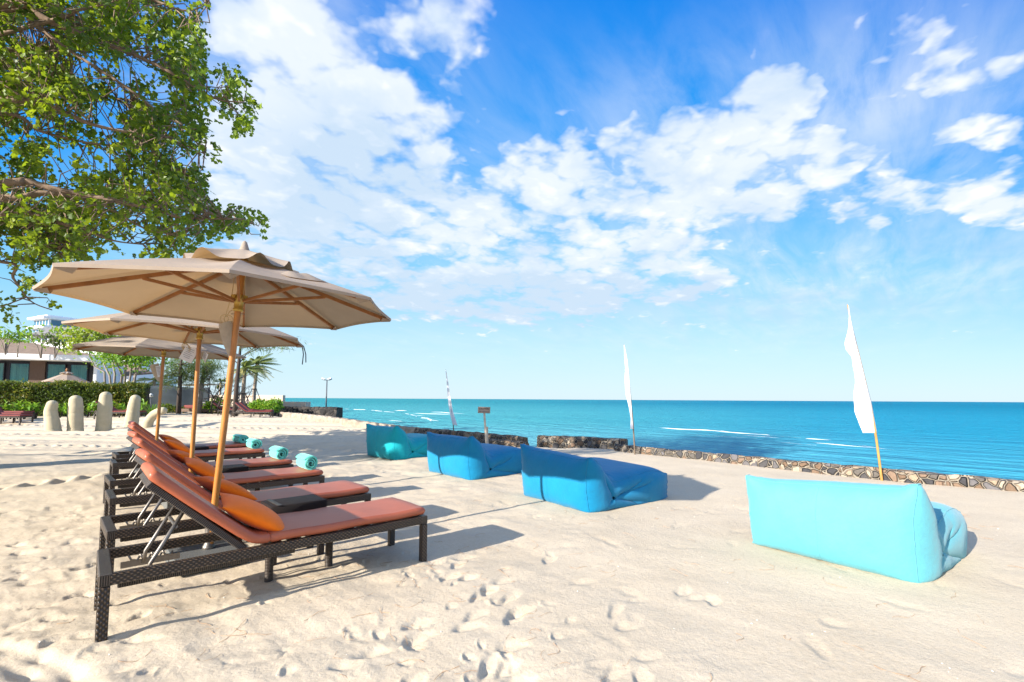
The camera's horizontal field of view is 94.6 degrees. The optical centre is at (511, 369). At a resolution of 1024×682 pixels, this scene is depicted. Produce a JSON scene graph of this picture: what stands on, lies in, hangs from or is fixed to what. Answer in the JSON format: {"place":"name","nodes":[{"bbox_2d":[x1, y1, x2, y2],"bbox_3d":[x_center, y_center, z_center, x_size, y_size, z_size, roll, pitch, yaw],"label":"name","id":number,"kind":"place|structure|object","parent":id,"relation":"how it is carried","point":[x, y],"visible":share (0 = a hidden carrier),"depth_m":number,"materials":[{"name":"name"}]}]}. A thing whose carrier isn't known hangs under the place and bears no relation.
{"place":"outdoors","nodes":[
{"label":"outdoors","id":0,"kind":"place"},
{"bbox_2d":[0,412,1023,681],"bbox_3d":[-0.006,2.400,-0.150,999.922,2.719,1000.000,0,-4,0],"label":"beach sand","id":1,"kind":"structure","parent":0,"point":[638,606],"depth_m":3.33,"materials":[{"name":"beige sand"}]},
{"bbox_2d":[0,399,24,418],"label":"leafy plant","id":2,"kind":"object","parent":1,"relation":"on","point":[8,408],"visible":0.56,"depth_m":23.88,"materials":[{"name":"green plant"}]},
{"bbox_2d":[0,412,33,424],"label":"sun lounger","id":3,"kind":"object","parent":1,"relation":"on","point":[14,416],"visible":0.95,"depth_m":20.71,"materials":[{"name":"wicker"}]},
{"bbox_2d":[0,409,33,421],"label":"sun lounger","id":4,"kind":"object","parent":1,"relation":"on","point":[2,411],"visible":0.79,"depth_m":22.25,"materials":[{"name":"wicker"}]},
{"bbox_2d":[0,404,34,419],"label":"sun lounger","id":5,"kind":"object","parent":1,"relation":"on","point":[18,411],"visible":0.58,"depth_m":23.69,"materials":[{"name":"wood"}]},
{"bbox_2d":[12,399,36,418],"bbox_3d":[-25.017,2.030,24.316,0.836,1.068,1.067,0,-4,0],"label":"leafy plant","id":6,"kind":"object","parent":1,"relation":"on","point":[21,408],"visible":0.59,"depth_m":24.14,"materials":[{"name":"green plant"}]},
{"bbox_2d":[23,401,44,418],"bbox_3d":[-24.741,2.100,24.418,1.044,0.942,0.821,-3,-5,40],"label":"leafy plant","id":7,"kind":"object","parent":1,"relation":"on","point":[36,406],"visible":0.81,"depth_m":24.46,"materials":[{"name":"green plant"}]},
{"bbox_2d":[26,315,77,340],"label":"apartment tower","id":8,"kind":"structure","parent":1,"relation":"on","point":[47,320],"depth_m":151.45,"materials":[{"name":"white glass"}]},
{"bbox_2d":[51,320,75,326],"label":"window","id":9,"kind":"structure","parent":8,"relation":"in","point":[54,322],"depth_m":151.85,"materials":[{"name":"blue glass"}]},
{"bbox_2d":[43,400,61,430],"bbox_3d":[-16.989,1.888,17.510,0.651,1.504,0.514,0,-4,0],"label":"finger sculpture","id":10,"kind":"object","parent":1,"relation":"on","point":[52,422],"visible":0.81,"depth_m":17.39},
{"bbox_2d":[0,353,124,383],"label":"white bungalow","id":11,"kind":"object","parent":1,"relation":"on","point":[34,368],"visible":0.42,"depth_m":36.61,"materials":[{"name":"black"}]},
{"bbox_2d":[0,362,5,380],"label":"window frame","id":12,"kind":"structure","parent":11,"relation":"in","point":[2,364],"depth_m":36.04,"materials":[{"name":"teal glass"}]},
{"bbox_2d":[0,322,33,354],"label":"tree","id":13,"kind":"object","parent":11,"relation":"on","point":[8,336],"visible":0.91,"depth_m":34.07,"materials":[{"name":"green plant"}]},
{"bbox_2d":[11,333,26,356],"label":"tree","id":14,"kind":"object","parent":11,"relation":"on","point":[17,341],"visible":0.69,"depth_m":34.60,"materials":[{"name":"green plant"}]},
{"bbox_2d":[8,362,29,382],"bbox_3d":[-37.905,1.202,36.299,1.238,3.470,0.116,2,-4,-19],"label":"window frame","id":15,"kind":"structure","parent":11,"relation":"in","point":[22,372],"depth_m":36.37,"materials":[{"name":"teal glass"}]},
{"bbox_2d":[19,322,71,357],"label":"tree","id":16,"kind":"object","parent":11,"relation":"on","point":[28,338],"visible":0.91,"depth_m":34.03,"materials":[{"name":"green plant"}]},
{"bbox_2d":[36,332,69,357],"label":"tree","id":17,"kind":"object","parent":11,"relation":"on","point":[53,341],"visible":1,"depth_m":34.08,"materials":[{"name":"green plant"}]},
{"bbox_2d":[46,363,66,382],"bbox_3d":[-35.790,1.261,37.040,1.203,3.470,0.116,2,-4,-19],"label":"window frame","id":18,"kind":"structure","parent":11,"relation":"in","point":[58,368],"depth_m":37.09,"materials":[{"name":"teal glass"}]},
{"bbox_2d":[69,364,88,382],"bbox_3d":[-34.446,1.298,37.511,1.175,3.470,0.116,2,-4,-19],"label":"window frame","id":19,"kind":"structure","parent":11,"relation":"in","point":[81,371],"depth_m":37.63,"materials":[{"name":"teal glass"}]},
{"bbox_2d":[52,325,117,354],"bbox_3d":[-35.705,-2.691,40.247,5.286,3.408,4.992,0,-4,0],"label":"tree","id":20,"kind":"object","parent":11,"relation":"on","point":[81,336],"visible":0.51,"depth_m":39.30,"materials":[{"name":"green plant"}]},
{"bbox_2d":[58,402,67,417],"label":"leafy plant","id":21,"kind":"object","parent":1,"relation":"on","point":[63,410],"visible":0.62,"depth_m":25.07,"materials":[{"name":"green plant"}]},
{"bbox_2d":[41,368,89,382],"bbox_3d":[-29.729,1.516,31.456,2.400,3.236,2.400,0,-4,0],"label":"garden parasol","id":22,"kind":"object","parent":1,"relation":"on","point":[66,375],"visible":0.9,"depth_m":31.21,"materials":[{"name":"beige fabric"}]},
{"bbox_2d":[66,395,83,430],"bbox_3d":[-16.528,1.799,17.917,0.544,1.657,0.512,0,-4,0],"label":"finger sculpture","id":23,"kind":"object","parent":1,"relation":"on","point":[75,415],"visible":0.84,"depth_m":17.77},
{"bbox_2d":[0,378,151,416],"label":"hedge","id":24,"kind":"object","parent":1,"relation":"on","point":[60,392],"visible":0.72,"depth_m":27.28,"materials":[{"name":"green plant"}]},
{"bbox_2d":[0,338,151,382],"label":"tiled roof house","id":25,"kind":"structure","parent":1,"relation":"on","point":[31,348],"depth_m":47.79,"materials":[{"name":"brown tile"}]},
{"bbox_2d":[84,400,97,417],"bbox_3d":[-23.065,2.144,25.746,1.062,1.023,1.011,0,-4,0],"label":"leafy plant","id":26,"kind":"object","parent":1,"relation":"on","point":[90,408],"visible":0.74,"depth_m":25.71,"materials":[{"name":"green plant"}]},
{"bbox_2d":[29,327,153,380],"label":"grey roof house","id":27,"kind":"structure","parent":1,"relation":"on","point":[44,332],"depth_m":61.76,"materials":[{"name":"tile"}]},
{"bbox_2d":[95,392,112,430],"bbox_3d":[-15.991,1.753,18.521,0.528,1.782,0.529,0,-4,0],"label":"finger sculpture","id":28,"kind":"object","parent":1,"relation":"on","point":[104,413],"visible":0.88,"depth_m":18.37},
{"bbox_2d":[89,401,126,416],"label":"sun lounger","id":29,"kind":"object","parent":1,"relation":"on","point":[112,413],"visible":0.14,"depth_m":26.83,"materials":[{"name":"wicker"}]},
{"bbox_2d":[93,406,146,418],"bbox_3d":[-20.441,2.157,24.693,2.128,1.004,0.620,1,-4,-10],"label":"sun lounger","id":30,"kind":"object","parent":1,"relation":"on","point":[114,410],"visible":0.48,"depth_m":24.55,"materials":[{"name":"wicker"}]},
{"bbox_2d":[113,401,126,416],"bbox_3d":[-21.983,2.215,26.170,1.209,0.947,0.851,0,-4,0],"label":"leafy plant","id":31,"kind":"object","parent":1,"relation":"on","point":[120,407],"visible":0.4,"depth_m":26.24,"materials":[{"name":"green plant"}]},
{"bbox_2d":[70,335,173,384],"bbox_3d":[-23.934,0.376,28.964,6.622,5.291,4.689,-1,-4,24],"label":"multi stem tree","id":32,"kind":"object","parent":1,"relation":"on","point":[138,361],"visible":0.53,"depth_m":28.88,"materials":[{"name":"green plant"}]},
{"bbox_2d":[123,395,140,426],"bbox_3d":[-15.868,1.841,19.718,0.591,1.586,0.547,0,-4,0],"label":"finger sculpture","id":33,"kind":"object","parent":1,"relation":"on","point":[133,410],"visible":0.79,"depth_m":19.58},
{"bbox_2d":[0,0,269,329],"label":"overhanging tree","id":34,"kind":"object","parent":1,"relation":"on","point":[60,221],"visible":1,"depth_m":7.49,"materials":[{"name":"green plant"}]},
{"bbox_2d":[113,360,157,385],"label":"beach pavilion","id":35,"kind":"structure","parent":1,"relation":"on","point":[139,371],"depth_m":42.15,"materials":[{"name":"grey tile"}]},
{"bbox_2d":[140,399,146,416],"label":"leafy plant","id":36,"kind":"object","parent":1,"relation":"on","point":[143,404],"visible":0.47,"depth_m":27.06,"materials":[{"name":"green plant"}]},
{"bbox_2d":[136,376,168,385],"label":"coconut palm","id":37,"kind":"object","parent":1,"relation":"on","point":[153,382],"visible":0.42,"depth_m":39.85,"materials":[{"name":"green plant"}]},
{"bbox_2d":[141,407,167,427],"bbox_3d":[-14.519,2.136,19.099,1.069,1.251,0.472,0,-4,0],"label":"finger sculpture","id":38,"kind":"object","parent":1,"relation":"on","point":[150,418],"visible":0.67,"depth_m":18.98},
{"bbox_2d":[141,404,168,412],"bbox_3d":[-19.738,2.216,25.910,1.695,0.823,1.444,0,-4,0],"label":"fern tuft","id":39,"kind":"object","parent":1,"relation":"on","point":[151,409],"visible":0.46,"depth_m":25.71,"materials":[{"name":"green plant"}]},
{"bbox_2d":[72,336,245,477],"bbox_3d":[-6.213,0.508,8.372,2.431,2.746,2.431,0,-4,0],"label":"beach umbrella","id":40,"kind":"object","parent":1,"relation":"on","point":[131,346],"visible":0.52,"depth_m":8.30,"materials":[{"name":"beige fabric"}]},
{"bbox_2d":[150,358,160,380],"bbox_3d":[-6.306,-0.001,8.359,0.212,0.418,0.079,1,-4,-10],"label":"menu pouch","id":41,"kind":"object","parent":40,"relation":"hanging from","point":[156,369],"visible":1,"depth_m":8.36,"materials":[{"name":"fabric"}]},
{"bbox_2d":[149,403,189,412],"bbox_3d":[-24.227,2.772,33.416,3.036,0.931,1.333,0,-4,0],"label":"shrub","id":42,"kind":"object","parent":1,"relation":"on","point":[170,408],"visible":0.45,"depth_m":33.17,"materials":[{"name":"green plant"}]},
{"bbox_2d":[149,386,209,407],"bbox_3d":[-26.328,2.377,36.952,4.499,2.200,0.285,2,-4,-27],"label":"fence","id":43,"kind":"object","parent":1,"relation":"on","point":[169,396],"visible":0.39,"depth_m":36.81,"materials":[{"name":"grey metal"}]},
{"bbox_2d":[148,357,213,413],"bbox_3d":[-22.290,0.704,32.444,4.922,5.026,3.637,-1,-4,24],"label":"casuarina tree","id":44,"kind":"object","parent":1,"relation":"on","point":[179,373],"visible":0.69,"depth_m":31.99,"materials":[{"name":"green plant"}]},
{"bbox_2d":[112,421,250,473],"bbox_3d":[-6.295,1.476,9.116,0.620,1.004,2.128,-3,-5,45],"label":"sun lounger","id":45,"kind":"object","parent":1,"relation":"on","point":[122,454],"visible":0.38,"depth_m":8.66,"materials":[{"name":"wicker"}]},
{"bbox_2d":[159,434,182,443],"bbox_3d":[-6.439,1.363,8.963,0.501,0.144,0.486,-1,-36,43],"label":"pillow","id":46,"kind":"object","parent":45,"relation":"on","point":[164,437],"visible":0.47,"depth_m":8.80,"materials":[{"name":"orange fabric"}]},
{"bbox_2d":[232,434,248,442],"bbox_3d":[-5.624,1.425,9.777,0.372,0.175,0.208,-3,-5,39],"label":"rolled towel","id":47,"kind":"object","parent":45,"relation":"on","point":[239,438],"visible":1,"depth_m":9.69,"materials":[{"name":"teal fabric"}]},
{"bbox_2d":[61,312,305,508],"bbox_3d":[-4.037,0.369,6.068,2.402,2.760,2.425,-1,-4,25],"label":"beach umbrella","id":48,"kind":"object","parent":1,"relation":"on","point":[184,331],"visible":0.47,"depth_m":6.08,"materials":[{"name":"beige fabric"}]},
{"bbox_2d":[179,340,207,362],"bbox_3d":[-4.092,-0.233,6.105,0.332,0.310,0.101,1,-4,-14],"label":"menu card","id":49,"kind":"object","parent":48,"relation":"hanging from","point":[188,353],"visible":1,"depth_m":6.05,"materials":[{"name":"grey"}]},
{"bbox_2d":[109,424,264,479],"bbox_3d":[-5.461,1.416,8.079,2.128,1.004,0.620,4,-5,-43],"label":"sun lounger","id":50,"kind":"object","parent":1,"relation":"on","point":[203,455],"visible":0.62,"depth_m":7.91,"materials":[{"name":"fabric"}]},
{"bbox_2d":[163,439,189,452],"bbox_3d":[-5.603,1.304,7.938,0.494,0.144,0.493,40,-29,-29],"label":"pillow","id":51,"kind":"object","parent":50,"relation":"on","point":[173,445],"visible":0.68,"depth_m":7.77,"materials":[{"name":"orange fabric"}]},
{"bbox_2d":[246,438,261,448],"bbox_3d":[-4.766,1.362,8.717,0.200,0.180,0.372,4,-5,-42],"label":"rolled towel","id":52,"kind":"object","parent":50,"relation":"on","point":[253,443],"visible":1,"depth_m":8.61,"materials":[{"name":"teal fabric"}]},
{"bbox_2d":[187,445,208,461],"bbox_3d":[-5.789,1.658,8.539,0.460,0.534,0.320,4,-5,-44],"label":"side table","id":53,"kind":"object","parent":1,"relation":"on","point":[203,447],"visible":0.12,"depth_m":8.56,"materials":[{"name":"wicker"}]},
{"bbox_2d":[103,431,293,503],"bbox_3d":[-4.257,1.330,6.593,0.620,1.004,2.128,-3,-5,45],"label":"sun lounger","id":54,"kind":"object","parent":1,"relation":"on","point":[110,482],"visible":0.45,"depth_m":6.16,"materials":[{"name":"fabric"}]},
{"bbox_2d":[166,450,202,463],"bbox_3d":[-4.415,1.218,6.439,0.501,0.144,0.486,0,-33,40],"label":"pillow","id":55,"kind":"object","parent":54,"relation":"on","point":[178,455],"visible":0.58,"depth_m":6.26,"materials":[{"name":"orange fabric"}]},
{"bbox_2d":[269,446,287,459],"bbox_3d":[-3.588,1.273,7.257,0.193,0.188,0.372,4,-5,-43],"label":"rolled towel","id":56,"kind":"object","parent":54,"relation":"on","point":[278,452],"visible":1,"depth_m":7.15,"materials":[{"name":"teal fabric"}]},
{"bbox_2d":[183,359,227,412],"bbox_3d":[-21.322,0.917,32.979,3.442,4.707,3.753,0,-4,0],"label":"casuarina tree","id":57,"kind":"object","parent":1,"relation":"on","point":[211,364],"visible":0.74,"depth_m":32.73,"materials":[{"name":"green plant"}]},
{"bbox_2d":[32,241,390,576],"bbox_3d":[-2.338,0.258,3.983,2.484,2.746,2.484,0,-4,0],"label":"beach umbrella","id":58,"kind":"object","parent":1,"relation":"on","point":[246,285],"visible":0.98,"depth_m":3.99,"materials":[{"name":"beige fabric"}]},
{"bbox_2d":[219,310,232,355],"bbox_3d":[-2.407,-0.306,3.987,0.128,0.418,0.048,2,-4,-20],"label":"menu pouch","id":59,"kind":"object","parent":58,"relation":"hanging from","point":[225,328],"visible":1,"depth_m":3.98,"materials":[{"name":"fabric"}]},
{"bbox_2d":[181,384,241,411],"bbox_3d":[-21.605,2.169,34.011,3.400,2.254,2.200,1,-4,-4],"label":"canopy daybed","id":60,"kind":"object","parent":1,"relation":"on","point":[187,407],"visible":0.3,"depth_m":33.05,"materials":[{"name":"brown wood"}]},
{"bbox_2d":[104,437,324,524],"bbox_3d":[-3.400,1.273,5.599,2.128,1.004,0.620,4,-5,-43],"label":"sun lounger","id":61,"kind":"object","parent":1,"relation":"on","point":[256,480],"visible":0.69,"depth_m":5.42,"materials":[{"name":"fabric"}]},
{"bbox_2d":[184,457,224,478],"bbox_3d":[-3.541,1.162,5.457,0.494,0.144,0.493,42,-23,-30],"label":"pillow","id":62,"kind":"object","parent":61,"relation":"on","point":[199,467],"visible":0.62,"depth_m":5.29,"materials":[{"name":"orange fabric"}]},
{"bbox_2d":[296,453,317,469],"bbox_3d":[-2.714,1.213,6.243,0.191,0.193,0.372,3,-5,-41],"label":"rolled towel","id":63,"kind":"object","parent":61,"relation":"on","point":[307,461],"visible":1,"depth_m":6.13,"materials":[{"name":"teal fabric"}]},
{"bbox_2d":[202,396,231,412],"bbox_3d":[-20.969,2.521,33.407,2.339,1.428,1.323,0,-4,0],"label":"shrub","id":64,"kind":"object","parent":1,"relation":"on","point":[208,403],"visible":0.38,"depth_m":33.05,"materials":[{"name":"green plant"}]},
{"bbox_2d":[214,378,225,394],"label":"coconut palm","id":65,"kind":"object","parent":1,"relation":"on","point":[221,386],"visible":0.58,"depth_m":43.87,"materials":[{"name":"green plant"}]},
{"bbox_2d":[189,366,254,413],"bbox_3d":[-19.328,1.431,31.738,4.002,3.367,2.661,2,-4,-28],"label":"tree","id":66,"kind":"object","parent":1,"relation":"on","point":[215,397],"visible":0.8,"depth_m":31.46,"materials":[{"name":"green plant"}]},
{"bbox_2d":[207,401,240,413],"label":"sun lounger","id":67,"kind":"object","parent":1,"relation":"on","point":[215,404],"visible":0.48,"depth_m":31.92,"materials":[{"name":"wicker"}]},
{"bbox_2d":[202,464,248,487],"bbox_3d":[-3.711,1.518,6.105,0.460,0.534,0.320,4,-5,-44],"label":"side table","id":68,"kind":"object","parent":1,"relation":"on","point":[235,468],"visible":0.21,"depth_m":6.09,"materials":[{"name":"wicker"}]},
{"bbox_2d":[99,448,370,571],"bbox_3d":[-2.460,1.208,4.467,2.128,1.004,0.620,4,-5,-44],"label":"sun lounger","id":69,"kind":"object","parent":1,"relation":"on","point":[341,492],"visible":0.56,"depth_m":3.99,"materials":[{"name":"fabric"}]},
{"bbox_2d":[193,476,256,499],"bbox_3d":[-2.620,1.097,4.331,0.501,0.144,0.486,-5,-36,40],"label":"pillow","id":70,"kind":"object","parent":69,"relation":"on","point":[226,487],"visible":0.7,"depth_m":4.19,"materials":[{"name":"orange fabric"}]},
{"bbox_2d":[217,402,255,415],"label":"sun lounger","id":71,"kind":"object","parent":1,"relation":"on","point":[230,410],"visible":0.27,"depth_m":29.75,"materials":[{"name":"wicker"}]},
{"bbox_2d":[210,395,284,406],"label":"terrace wall","id":72,"kind":"structure","parent":1,"relation":"on","point":[269,397],"depth_m":39.69,"materials":[{"name":"paint"}]},
{"bbox_2d":[229,359,270,413],"bbox_3d":[-18.045,1.253,32.449,2.812,4.081,2.150,0,-4,0],"label":"coconut palm","id":73,"kind":"object","parent":1,"relation":"on","point":[246,366],"visible":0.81,"depth_m":32.43,"materials":[{"name":"green plant"}]},
{"bbox_2d":[230,402,272,417],"bbox_3d":[-14.508,2.307,26.413,2.022,0.954,0.589,1,-4,-14],"label":"sun lounger","id":74,"kind":"object","parent":1,"relation":"on","point":[242,408],"visible":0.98,"depth_m":26.19,"materials":[{"name":"wicker"}]},
{"bbox_2d":[237,402,273,415],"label":"sun lounger","id":75,"kind":"object","parent":1,"relation":"on","point":[245,406],"visible":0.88,"depth_m":28.77,"materials":[{"name":"wicker"}]},
{"bbox_2d":[94,462,427,642],"bbox_3d":[-1.719,1.157,3.575,2.128,1.004,0.620,4,-5,-42],"label":"sun lounger","id":76,"kind":"object","parent":1,"relation":"on","point":[390,515],"visible":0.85,"depth_m":3.19,"materials":[{"name":"wicker"}]},
{"bbox_2d":[219,492,284,530],"bbox_3d":[-1.876,1.045,3.428,0.494,0.144,0.493,38,-21,-28],"label":"pillow","id":77,"kind":"object","parent":76,"relation":"on","point":[252,513],"visible":0.95,"depth_m":3.28,"materials":[{"name":"orange fabric"}]},
{"bbox_2d":[241,353,280,401],"bbox_3d":[-19.882,1.021,37.549,3.055,4.702,2.611,-2,-4,33],"label":"coconut palm","id":78,"kind":"object","parent":1,"relation":"on","point":[262,362],"visible":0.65,"depth_m":37.50,"materials":[{"name":"green plant"}]},
{"bbox_2d":[247,397,283,414],"bbox_3d":[-16.339,2.440,31.472,2.383,1.342,2.273,0,-4,0],"label":"shrub","id":79,"kind":"object","parent":1,"relation":"on","point":[272,403],"visible":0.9,"depth_m":31.01,"materials":[{"name":"green plant"}]},
{"bbox_2d":[232,336,305,415],"bbox_3d":[-14.430,0.260,28.225,4.723,5.485,3.624,0,-4,0],"label":"casuarina tree","id":80,"kind":"object","parent":1,"relation":"on","point":[236,389],"visible":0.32,"depth_m":27.93,"materials":[{"name":"green plant"}]},
{"bbox_2d":[202,406,342,417],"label":"pier wall","id":81,"kind":"structure","parent":1,"relation":"on","point":[332,411],"depth_m":32.93,"materials":[{"name":"stone"}]},
{"bbox_2d":[321,378,331,406],"bbox_3d":[-13.727,1.724,34.905,0.764,2.276,0.227,0,-4,0],"label":"lamp post","id":82,"kind":"object","parent":81,"relation":"on","point":[326,389],"visible":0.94,"depth_m":34.90,"materials":[{"name":"grey metal"}]},
{"bbox_2d":[260,494,326,565],"bbox_3d":[-1.912,1.405,4.127,0.460,0.534,0.320,4,-5,-43],"label":"side table","id":83,"kind":"object","parent":1,"relation":"on","point":[295,504],"visible":0.35,"depth_m":4.08,"materials":[{"name":"wicker"}]},
{"bbox_2d":[283,402,310,406],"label":"kerb wall","id":84,"kind":"structure","parent":1,"relation":"on","point":[297,404],"depth_m":37.00,"materials":[{"name":"concrete"}]},
{"bbox_2d":[279,412,419,433],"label":"sea wall","id":85,"kind":"structure","parent":1,"relation":"on","point":[346,422],"depth_m":21.35,"materials":[{"name":"grey stone"}]},
{"bbox_2d":[366,424,426,459],"bbox_3d":[-2.455,1.641,11.060,1.362,0.751,1.610,-3,-5,44],"label":"bean bag","id":86,"kind":"object","parent":1,"relation":"on","point":[392,443],"visible":0.81,"depth_m":10.38,"materials":[{"name":"teal fabric"}]},
{"bbox_2d":[446,372,456,429],"bbox_3d":[-2.154,1.259,16.813,0.454,2.547,0.041,0,-4,0],"label":"banner flag","id":87,"kind":"object","parent":1,"relation":"on","point":[453,419],"visible":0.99,"depth_m":16.80,"materials":[{"name":"white fabric"}]},
{"bbox_2d":[414,428,527,441],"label":"sea wall","id":88,"kind":"structure","parent":1,"relation":"on","point":[478,436],"depth_m":15.12,"materials":[{"name":"stone"}]},
{"bbox_2d":[427,432,521,479],"bbox_3d":[-0.626,1.546,8.834,1.611,0.752,1.460,4,-5,-42],"label":"bean bag","id":89,"kind":"object","parent":1,"relation":"on","point":[470,458],"visible":0.94,"depth_m":8.21,"materials":[{"name":"blue fabric"}]},
{"bbox_2d":[478,407,489,443],"bbox_3d":[-0.792,1.703,13.213,0.349,1.328,0.126,1,-4,-10],"label":"caution sign","id":90,"kind":"object","parent":1,"relation":"on","point":[483,410],"visible":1,"depth_m":13.20,"materials":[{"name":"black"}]},
{"bbox_2d":[480,438,528,446],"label":"wall","id":91,"kind":"structure","parent":1,"relation":"on","point":[507,442],"depth_m":13.38,"materials":[{"name":"grey stone"}]},
{"bbox_2d":[537,435,627,449],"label":"sea wall","id":92,"kind":"structure","parent":1,"relation":"on","point":[564,441],"depth_m":13.46,"materials":[{"name":"stone"}]},
{"bbox_2d":[520,444,667,512],"bbox_3d":[1.177,1.453,6.782,1.812,0.753,1.481,3,-4,-36],"label":"bean bag","id":93,"kind":"object","parent":1,"relation":"on","point":[589,484],"visible":0.99,"depth_m":6.17,"materials":[{"name":"blue fabric"}]},
{"bbox_2d":[624,345,635,454],"bbox_3d":[2.893,0.799,11.586,0.278,2.872,0.050,1,-4,-3],"label":"banner flag","id":94,"kind":"object","parent":1,"relation":"on","point":[627,389],"visible":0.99,"depth_m":11.60,"materials":[{"name":"white fabric"}]},
{"bbox_2d":[614,444,1023,491],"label":"sea wall","id":95,"kind":"structure","parent":1,"relation":"on","point":[921,477],"depth_m":8.57,"materials":[{"name":"stone"}]},
{"bbox_2d":[745,474,966,582],"bbox_3d":[3.221,1.302,4.470,1.543,0.767,1.435,3,-4,-36],"label":"bean bag","id":96,"kind":"object","parent":1,"relation":"on","point":[913,533],"visible":1,"depth_m":3.87,"materials":[{"name":"teal fabric"}]},
{"bbox_2d":[845,304,882,480],"bbox_3d":[6.089,0.447,8.169,0.573,3.188,0.078,0,-4,0],"label":"banner flag","id":97,"kind":"object","parent":1,"relation":"on","point":[863,409],"visible":1,"depth_m":8.16,"materials":[{"name":"white fabric"}]},
{"bbox_2d":[0,0,1023,401],"label":"sky","id":98,"kind":"structure","parent":0,"point":[529,193],"materials":[{"name":"blue"}]},
{"bbox_2d":[39,502,997,678],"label":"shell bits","id":99,"kind":"object","parent":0,"point":[674,628],"visible":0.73,"depth_m":2.79,"materials":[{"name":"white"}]},
{"bbox_2d":[58,500,1021,681],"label":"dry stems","id":100,"kind":"object","parent":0,"point":[502,590],"visible":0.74,"depth_m":3.01,"materials":[{"name":"brown plant"}]},
{"bbox_2d":[285,398,1023,480],"bbox_3d":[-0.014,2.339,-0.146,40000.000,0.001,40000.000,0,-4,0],"label":"sea","id":101,"kind":"structure","parent":0,"point":[985,439],"depth_m":44.44,"materials":[{"name":"blue liquid"}]},
{"bbox_2d":[669,428,722,431],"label":"breaking wave","id":102,"kind":"object","parent":101,"relation":"on","point":[694,429],"visible":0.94,"depth_m":37.34,"materials":[{"name":"liquid"}]}
]}

